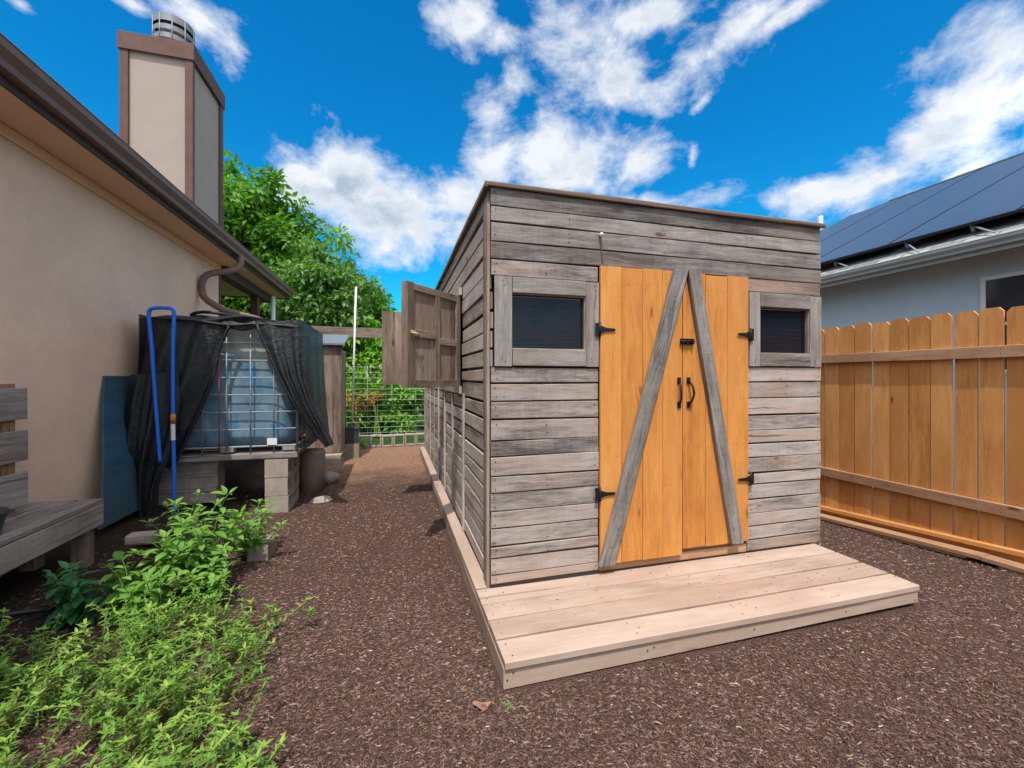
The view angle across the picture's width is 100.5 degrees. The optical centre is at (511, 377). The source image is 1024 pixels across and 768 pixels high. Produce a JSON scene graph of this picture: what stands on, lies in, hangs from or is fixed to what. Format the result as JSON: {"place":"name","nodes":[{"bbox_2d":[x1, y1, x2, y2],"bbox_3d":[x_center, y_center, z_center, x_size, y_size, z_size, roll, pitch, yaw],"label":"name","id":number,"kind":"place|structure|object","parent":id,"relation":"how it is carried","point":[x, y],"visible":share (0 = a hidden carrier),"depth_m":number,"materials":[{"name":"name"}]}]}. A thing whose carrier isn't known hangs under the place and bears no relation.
{"place":"outdoors","nodes":[
{"label":"outdoors","id":0,"kind":"place"},
{"bbox_2d":[416,432,423,444],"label":"edging block","id":1,"kind":"structure","parent":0,"point":[419,443],"depth_m":9.57,"materials":[{"name":"grey concrete"}]},
{"bbox_2d":[0,416,1023,767],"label":"ground","id":2,"kind":"structure","parent":0,"point":[16,584],"depth_m":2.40,"materials":[{"name":"brown wood"}]},
{"bbox_2d":[0,605,56,683],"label":"garden hose","id":3,"kind":"object","parent":2,"relation":"on","point":[27,611],"visible":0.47,"depth_m":2.47,"materials":[{"name":"black plastic"}]},
{"bbox_2d":[0,498,103,574],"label":"wooden bench","id":4,"kind":"object","parent":2,"relation":"on","point":[32,534],"visible":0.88,"depth_m":2.91,"materials":[{"name":"grey wood"}]},
{"bbox_2d":[0,507,9,534],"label":"flower pot","id":5,"kind":"object","parent":4,"relation":"on","point":[4,511],"visible":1,"depth_m":2.51,"materials":[{"name":"grey plastic"}]},
{"bbox_2d":[0,384,27,516],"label":"bench backrest","id":6,"kind":"object","parent":4,"relation":"on","point":[13,450],"visible":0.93,"depth_m":2.85,"materials":[{"name":"grey wood"}]},
{"bbox_2d":[39,560,121,634],"bbox_3d":[-2.680,1.290,2.609,0.522,0.419,0.312,0,0,26],"label":"leafy plant","id":7,"kind":"object","parent":2,"relation":"on","point":[73,598],"visible":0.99,"depth_m":2.53,"materials":[{"name":"green plant"}]},
{"bbox_2d":[97,376,138,529],"bbox_3d":[-3.798,0.640,4.172,0.232,1.320,1.140,0,0,-16],"label":"blue board","id":8,"kind":"object","parent":2,"relation":"on","point":[119,491],"visible":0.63,"depth_m":4.02,"materials":[{"name":"blue wood"}]},
{"bbox_2d":[86,536,189,626],"bbox_3d":[-2.323,1.273,2.606,0.551,0.473,0.588,0,0,-16],"label":"leafy plant","id":9,"kind":"object","parent":2,"relation":"on","point":[133,591],"visible":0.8,"depth_m":2.63,"materials":[{"name":"green plant"}]},
{"bbox_2d":[125,530,158,545],"bbox_3d":[-3.160,1.369,3.639,0.190,0.085,0.130,0,0,-16],"label":"stone","id":10,"kind":"object","parent":2,"relation":"on","point":[137,538],"visible":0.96,"depth_m":3.60,"materials":[{"name":"stone"}]},
{"bbox_2d":[0,11,294,575],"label":"tan house","id":11,"kind":"structure","parent":2,"relation":"on","point":[108,235],"depth_m":3.89,"materials":[{"name":"paint"}]},
{"bbox_2d":[0,574,316,767],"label":"ground cover","id":12,"kind":"object","parent":2,"relation":"on","point":[150,695],"visible":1,"depth_m":1.89,"materials":[{"name":"green plant"}]},
{"bbox_2d":[147,306,175,514],"bbox_3d":[-3.487,0.329,4.239,0.245,2.087,0.048,0,0,-16],"label":"water pipe","id":13,"kind":"object","parent":2,"relation":"on","point":[155,398],"visible":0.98,"depth_m":4.25,"materials":[{"name":"blue plastic"}]},
{"bbox_2d":[139,489,224,556],"bbox_3d":[-2.669,1.232,3.461,0.560,0.562,0.337,0,0,-39],"label":"leafy plant","id":14,"kind":"object","parent":2,"relation":"on","point":[165,503],"visible":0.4,"depth_m":3.49,"materials":[{"name":"green plant"}]},
{"bbox_2d":[158,483,224,504],"bbox_3d":[-3.601,1.304,4.778,0.580,0.156,0.235,0,0,-16],"label":"cinder block","id":15,"kind":"object","parent":2,"relation":"on","point":[189,496],"depth_m":4.69,"materials":[{"name":"grey concrete"}]},
{"bbox_2d":[159,469,224,490],"bbox_3d":[-3.592,1.144,4.780,0.571,0.156,0.230,0,0,-17],"label":"cinder block","id":16,"kind":"object","parent":15,"relation":"on","point":[200,481],"depth_m":4.70,"materials":[{"name":"grey concrete"}]},
{"bbox_2d":[162,461,223,475],"bbox_3d":[-3.600,0.984,4.778,0.580,0.156,0.235,0,0,-18],"label":"cinder block","id":17,"kind":"object","parent":16,"relation":"on","point":[191,468],"depth_m":4.71,"materials":[{"name":"grey concrete"}]},
{"bbox_2d":[129,485,259,589],"bbox_3d":[-2.200,1.147,3.017,0.690,0.702,0.736,0,0,-16],"label":"leafy plant","id":18,"kind":"object","parent":2,"relation":"on","point":[198,544],"visible":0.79,"depth_m":2.98,"materials":[{"name":"green plant"}]},
{"bbox_2d":[164,542,233,606],"bbox_3d":[-2.013,1.337,2.814,0.347,0.336,0.466,0,0,-16],"label":"leafy plant","id":19,"kind":"object","parent":2,"relation":"on","point":[212,583],"visible":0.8,"depth_m":2.76,"materials":[{"name":"green plant"}]},
{"bbox_2d":[223,499,286,555],"bbox_3d":[-2.146,1.260,3.538,0.426,0.472,0.576,0,0,-43],"label":"leafy plant","id":20,"kind":"object","parent":2,"relation":"on","point":[254,540],"visible":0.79,"depth_m":3.46,"materials":[{"name":"green plant"}]},
{"bbox_2d":[221,271,289,320],"bbox_3d":[-7.811,-0.931,14.232,4.398,4.894,3.416,0,0,6],"label":"broadleaf tree","id":21,"kind":"object","parent":2,"relation":"on","point":[234,304],"visible":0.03,"depth_m":13.15,"materials":[{"name":"green plant"}]},
{"bbox_2d":[247,531,277,561],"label":"cinder block","id":22,"kind":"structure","parent":2,"relation":"on","point":[265,552],"depth_m":3.48,"materials":[{"name":"grey concrete"}]},
{"bbox_2d":[271,296,274,319],"bbox_3d":[-4.986,-0.100,8.887,0.083,3.200,0.083,0,0,-38],"label":"white pipe","id":23,"kind":"object","parent":2,"relation":"on","point":[272,307],"visible":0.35,"depth_m":8.85,"materials":[{"name":"plastic"}]},
{"bbox_2d":[265,483,298,512],"bbox_3d":[-2.704,1.418,5.028,0.235,0.200,0.580,0,0,-16],"label":"cinder block","id":24,"kind":"object","parent":2,"relation":"on","point":[285,503],"depth_m":4.77,"materials":[{"name":"grey concrete"}]},
{"bbox_2d":[265,467,298,495],"bbox_3d":[-2.703,1.212,5.028,0.230,0.200,0.571,0,0,-15],"label":"cinder block","id":25,"kind":"object","parent":24,"relation":"on","point":[276,486],"depth_m":4.77,"materials":[{"name":"grey concrete"}]},
{"bbox_2d":[265,457,298,477],"bbox_3d":[-2.703,1.007,5.028,0.235,0.200,0.580,0,0,-15],"label":"cinder block","id":26,"kind":"object","parent":25,"relation":"on","point":[282,467],"depth_m":4.76,"materials":[{"name":"grey concrete"}]},
{"bbox_2d":[176,329,317,462],"bbox_3d":[-3.288,0.135,5.307,1.417,1.530,1.464,0,0,-16],"label":"water tank","id":27,"kind":"object","parent":26,"relation":"on","point":[248,409],"visible":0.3,"depth_m":4.73,"materials":[{"name":"plastic"}]},
{"bbox_2d":[124,314,333,518],"bbox_3d":[-3.170,0.381,5.234,2.000,2.157,1.793,0,0,-16],"label":"shade cloth","id":28,"kind":"object","parent":27,"relation":"on","point":[294,350],"visible":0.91,"depth_m":4.45,"materials":[{"name":"black fabric"}]},
{"bbox_2d":[189,310,241,316],"bbox_3d":[-3.425,-0.725,5.014,0.596,0.055,0.596,0,0,-16],"label":"hose coil","id":29,"kind":"object","parent":28,"relation":"on","point":[193,314],"visible":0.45,"depth_m":4.76,"materials":[{"name":"black plastic"}]},
{"bbox_2d":[221,149,355,316],"bbox_3d":[-9.522,-3.099,15.201,6.208,9.228,6.155,0,0,41],"label":"broadleaf tree","id":30,"kind":"object","parent":2,"relation":"on","point":[257,219],"visible":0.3,"depth_m":14.31,"materials":[{"name":"green plant"}]},
{"bbox_2d":[299,448,325,492],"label":"concrete pier","id":31,"kind":"structure","parent":2,"relation":"on","point":[311,470],"depth_m":5.62,"materials":[{"name":"grey concrete"}]},
{"bbox_2d":[310,495,332,502],"bbox_3d":[-2.337,1.498,5.232,0.256,0.084,0.173,0,0,-52],"label":"stone","id":32,"kind":"object","parent":2,"relation":"on","point":[322,499],"visible":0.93,"depth_m":5.19,"materials":[{"name":"grey stone"}]},
{"bbox_2d":[261,227,386,373],"bbox_3d":[-5.360,-1.330,12.355,3.446,5.687,3.169,0,0,-16],"label":"broadleaf tree","id":33,"kind":"object","parent":2,"relation":"on","point":[318,297],"visible":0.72,"depth_m":11.81,"materials":[{"name":"green plant"}]},
{"bbox_2d":[325,471,339,484],"bbox_3d":[-2.629,1.446,6.139,0.358,0.226,0.301,0,0,38],"label":"stone","id":34,"kind":"object","parent":2,"relation":"on","point":[331,477],"visible":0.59,"depth_m":6.01,"materials":[{"name":"stone"}]},
{"bbox_2d":[325,449,344,465],"bbox_3d":[-3.453,1.412,7.498,0.900,0.196,0.672,0,0,-16],"label":"cinder block","id":35,"kind":"object","parent":2,"relation":"on","point":[335,459],"depth_m":7.28,"materials":[{"name":"grey concrete"}]},
{"bbox_2d":[281,334,349,452],"bbox_3d":[-3.544,0.235,7.659,1.090,2.130,0.860,0,0,-16],"label":"garden cabinet","id":36,"kind":"object","parent":35,"relation":"on","point":[334,355],"visible":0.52,"depth_m":7.44,"materials":[{"name":"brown wood"}]},
{"bbox_2d":[311,326,381,337],"bbox_3d":[-2.525,0.246,9.101,4.770,2.608,0.140,0,0,-16],"label":"garden arbor","id":37,"kind":"object","parent":2,"relation":"on","point":[368,332],"visible":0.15,"depth_m":8.81,"materials":[{"name":"brown wood"}]},
{"bbox_2d":[341,342,362,378],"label":"bush","id":38,"kind":"object","parent":2,"relation":"on","point":[348,362],"visible":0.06,"depth_m":12.18,"materials":[{"name":"green plant"}]},
{"bbox_2d":[345,442,359,457],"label":"footing block","id":39,"kind":"structure","parent":2,"relation":"on","point":[352,450],"depth_m":7.99,"materials":[{"name":"concrete"}]},
{"bbox_2d":[345,426,359,443],"bbox_3d":[-3.047,1.081,8.125,0.270,0.313,0.260,0,0,-16],"label":"planter pot","id":40,"kind":"object","parent":39,"relation":"on","point":[351,435],"visible":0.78,"depth_m":8.01,"materials":[{"name":"grey plastic"}]},
{"bbox_2d":[351,287,356,426],"bbox_3d":[-3.018,-0.408,8.138,0.108,2.666,0.036,0,0,-16],"label":"white pole","id":41,"kind":"object","parent":40,"relation":"on","point":[353,356],"visible":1,"depth_m":8.13,"materials":[{"name":"plastic"}]},
{"bbox_2d":[346,391,373,434],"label":"orange shrub","id":42,"kind":"object","parent":2,"relation":"on","point":[356,408],"visible":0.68,"depth_m":10.73,"materials":[{"name":"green plant"}]},
{"bbox_2d":[359,436,367,449],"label":"leafy plant","id":43,"kind":"object","parent":2,"relation":"on","point":[362,444],"visible":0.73,"depth_m":9.00,"materials":[{"name":"green plant"}]},
{"bbox_2d":[343,314,384,429],"bbox_3d":[-3.762,-0.171,12.301,2.365,3.353,1.751,0,0,-16],"label":"bush","id":44,"kind":"object","parent":2,"relation":"on","point":[373,351],"visible":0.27,"depth_m":11.98,"materials":[{"name":"green plant"}]},
{"bbox_2d":[359,435,369,447],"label":"edging block","id":45,"kind":"structure","parent":2,"relation":"on","point":[361,436],"depth_m":9.24,"materials":[{"name":"grey concrete"}]},
{"bbox_2d":[346,352,388,434],"bbox_3d":[-3.999,0.482,11.333,1.648,2.345,1.562,0,0,-16],"label":"bush","id":46,"kind":"object","parent":2,"relation":"on","point":[369,411],"visible":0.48,"depth_m":11.06,"materials":[{"name":"green plant"}]},
{"bbox_2d":[370,434,381,446],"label":"edging block","id":47,"kind":"structure","parent":2,"relation":"on","point":[376,445],"depth_m":9.31,"materials":[{"name":"grey concrete"}]},
{"bbox_2d":[365,390,386,437],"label":"orange shrub","id":48,"kind":"object","parent":2,"relation":"on","point":[376,425],"visible":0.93,"depth_m":10.72,"materials":[{"name":"green plant"}]},
{"bbox_2d":[366,281,397,384],"bbox_3d":[-4.707,-0.888,14.521,1.765,4.796,1.944,0,0,-16],"label":"broadleaf tree","id":49,"kind":"object","parent":2,"relation":"on","point":[377,305],"visible":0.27,"depth_m":14.19,"materials":[{"name":"green plant"}]},
{"bbox_2d":[346,372,423,432],"bbox_3d":[-1.737,0.550,10.125,4.338,1.900,0.046,0,0,-16],"label":"wire fence","id":50,"kind":"object","parent":2,"relation":"on","point":[376,405],"visible":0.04,"depth_m":9.73,"materials":[{"name":"metal"}]},
{"bbox_2d":[382,434,392,446],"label":"edging block","id":51,"kind":"structure","parent":2,"relation":"on","point":[387,445],"depth_m":9.36,"materials":[{"name":"grey concrete"}]},
{"bbox_2d":[355,366,421,414],"bbox_3d":[-2.742,0.350,16.885,21.990,2.300,0.020,0,0,-16],"label":"back fence","id":52,"kind":"object","parent":2,"relation":"on","point":[366,376],"depth_m":16.14,"materials":[{"name":"brown wood"}]},
{"bbox_2d":[393,434,403,445],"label":"edging block","id":53,"kind":"structure","parent":2,"relation":"on","point":[399,444],"depth_m":9.44,"materials":[{"name":"grey concrete"}]},
{"bbox_2d":[373,374,423,436],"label":"bush","id":54,"kind":"object","parent":2,"relation":"on","point":[390,402],"visible":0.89,"depth_m":11.13,"materials":[{"name":"green plant"}]},
{"bbox_2d":[404,433,415,445],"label":"edging block","id":55,"kind":"structure","parent":2,"relation":"on","point":[408,434],"depth_m":9.51,"materials":[{"name":"grey concrete"}]},
{"bbox_2d":[473,700,490,709],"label":"fallen leaf","id":56,"kind":"object","parent":2,"relation":"on","point":[478,705],"visible":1,"depth_m":1.95,"materials":[{"name":"plant"}]},
{"bbox_2d":[497,699,517,712],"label":"weed tuft","id":57,"kind":"object","parent":2,"relation":"on","point":[504,703],"visible":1,"depth_m":1.95,"materials":[{"name":"green plant"}]},
{"bbox_2d":[420,447,919,689],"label":"wooden deck","id":58,"kind":"structure","parent":2,"relation":"on","point":[535,639],"depth_m":2.60,"materials":[{"name":"brown wood"}]},
{"bbox_2d":[382,180,825,586],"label":"wooden shed","id":59,"kind":"structure","parent":58,"relation":"on","point":[551,351],"depth_m":3.11,"materials":[{"name":"grey wood"}]},
{"bbox_2d":[444,287,461,393],"bbox_3d":[-0.619,-0.345,4.520,0.070,0.980,1.240,0,0,-16],"label":"side window frame","id":60,"kind":"structure","parent":59,"relation":"in","point":[456,389],"depth_m":4.07,"materials":[{"name":"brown wood"}]},
{"bbox_2d":[494,275,598,366],"bbox_3d":[0.236,-0.373,2.907,0.748,0.590,0.089,0,0,-16],"label":"window","id":61,"kind":"structure","parent":59,"relation":"in","point":[505,287],"depth_m":2.90,"materials":[{"name":"grey wood"}]},
{"bbox_2d":[595,265,688,566],"bbox_3d":[0.932,0.253,3.032,0.733,2.097,0.082,0,0,-16],"label":"door","id":62,"kind":"structure","parent":59,"relation":"in","point":[638,329],"depth_m":3.03,"materials":[{"name":"orange wood"}]},
{"bbox_2d":[682,270,753,548],"bbox_3d":[1.573,0.236,3.214,0.638,2.053,0.081,0,0,-16],"label":"door","id":63,"kind":"structure","parent":59,"relation":"in","point":[715,478],"depth_m":3.21,"materials":[{"name":"orange wood"}]},
{"bbox_2d":[748,292,820,366],"bbox_3d":[2.191,-0.382,3.453,0.730,0.580,0.089,0,0,-16],"label":"window","id":64,"kind":"structure","parent":59,"relation":"in","point":[757,301],"depth_m":3.45,"materials":[{"name":"grey wood"}]},
{"bbox_2d":[499,550,848,627],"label":"mulch crumbs","id":65,"kind":"object","parent":58,"relation":"on","point":[689,583],"visible":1,"depth_m":2.81,"materials":[{"name":"brown wood"}]},
{"bbox_2d":[817,306,1023,563],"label":"picket fence","id":66,"kind":"object","parent":2,"relation":"on","point":[910,481],"visible":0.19,"depth_m":3.92,"materials":[{"name":"brown wood"}]},
{"bbox_2d":[817,152,1023,503],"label":"neighbour house","id":67,"kind":"structure","parent":2,"relation":"on","point":[953,246],"depth_m":6.03,"materials":[{"name":"grey paint"}]},
{"bbox_2d":[980,270,1023,373],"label":"window","id":68,"kind":"structure","parent":67,"relation":"in","point":[1005,291],"depth_m":5.05,"materials":[{"name":"white plastic"}]},
{"bbox_2d":[820,513,1023,575],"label":"ground board","id":69,"kind":"object","parent":2,"relation":"on","point":[1010,566],"visible":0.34,"depth_m":3.80,"materials":[{"name":"brown wood"}]},
{"bbox_2d":[0,0,1023,378],"label":"sky","id":70,"kind":"structure","parent":0,"point":[392,117],"materials":[{"name":"blue"}]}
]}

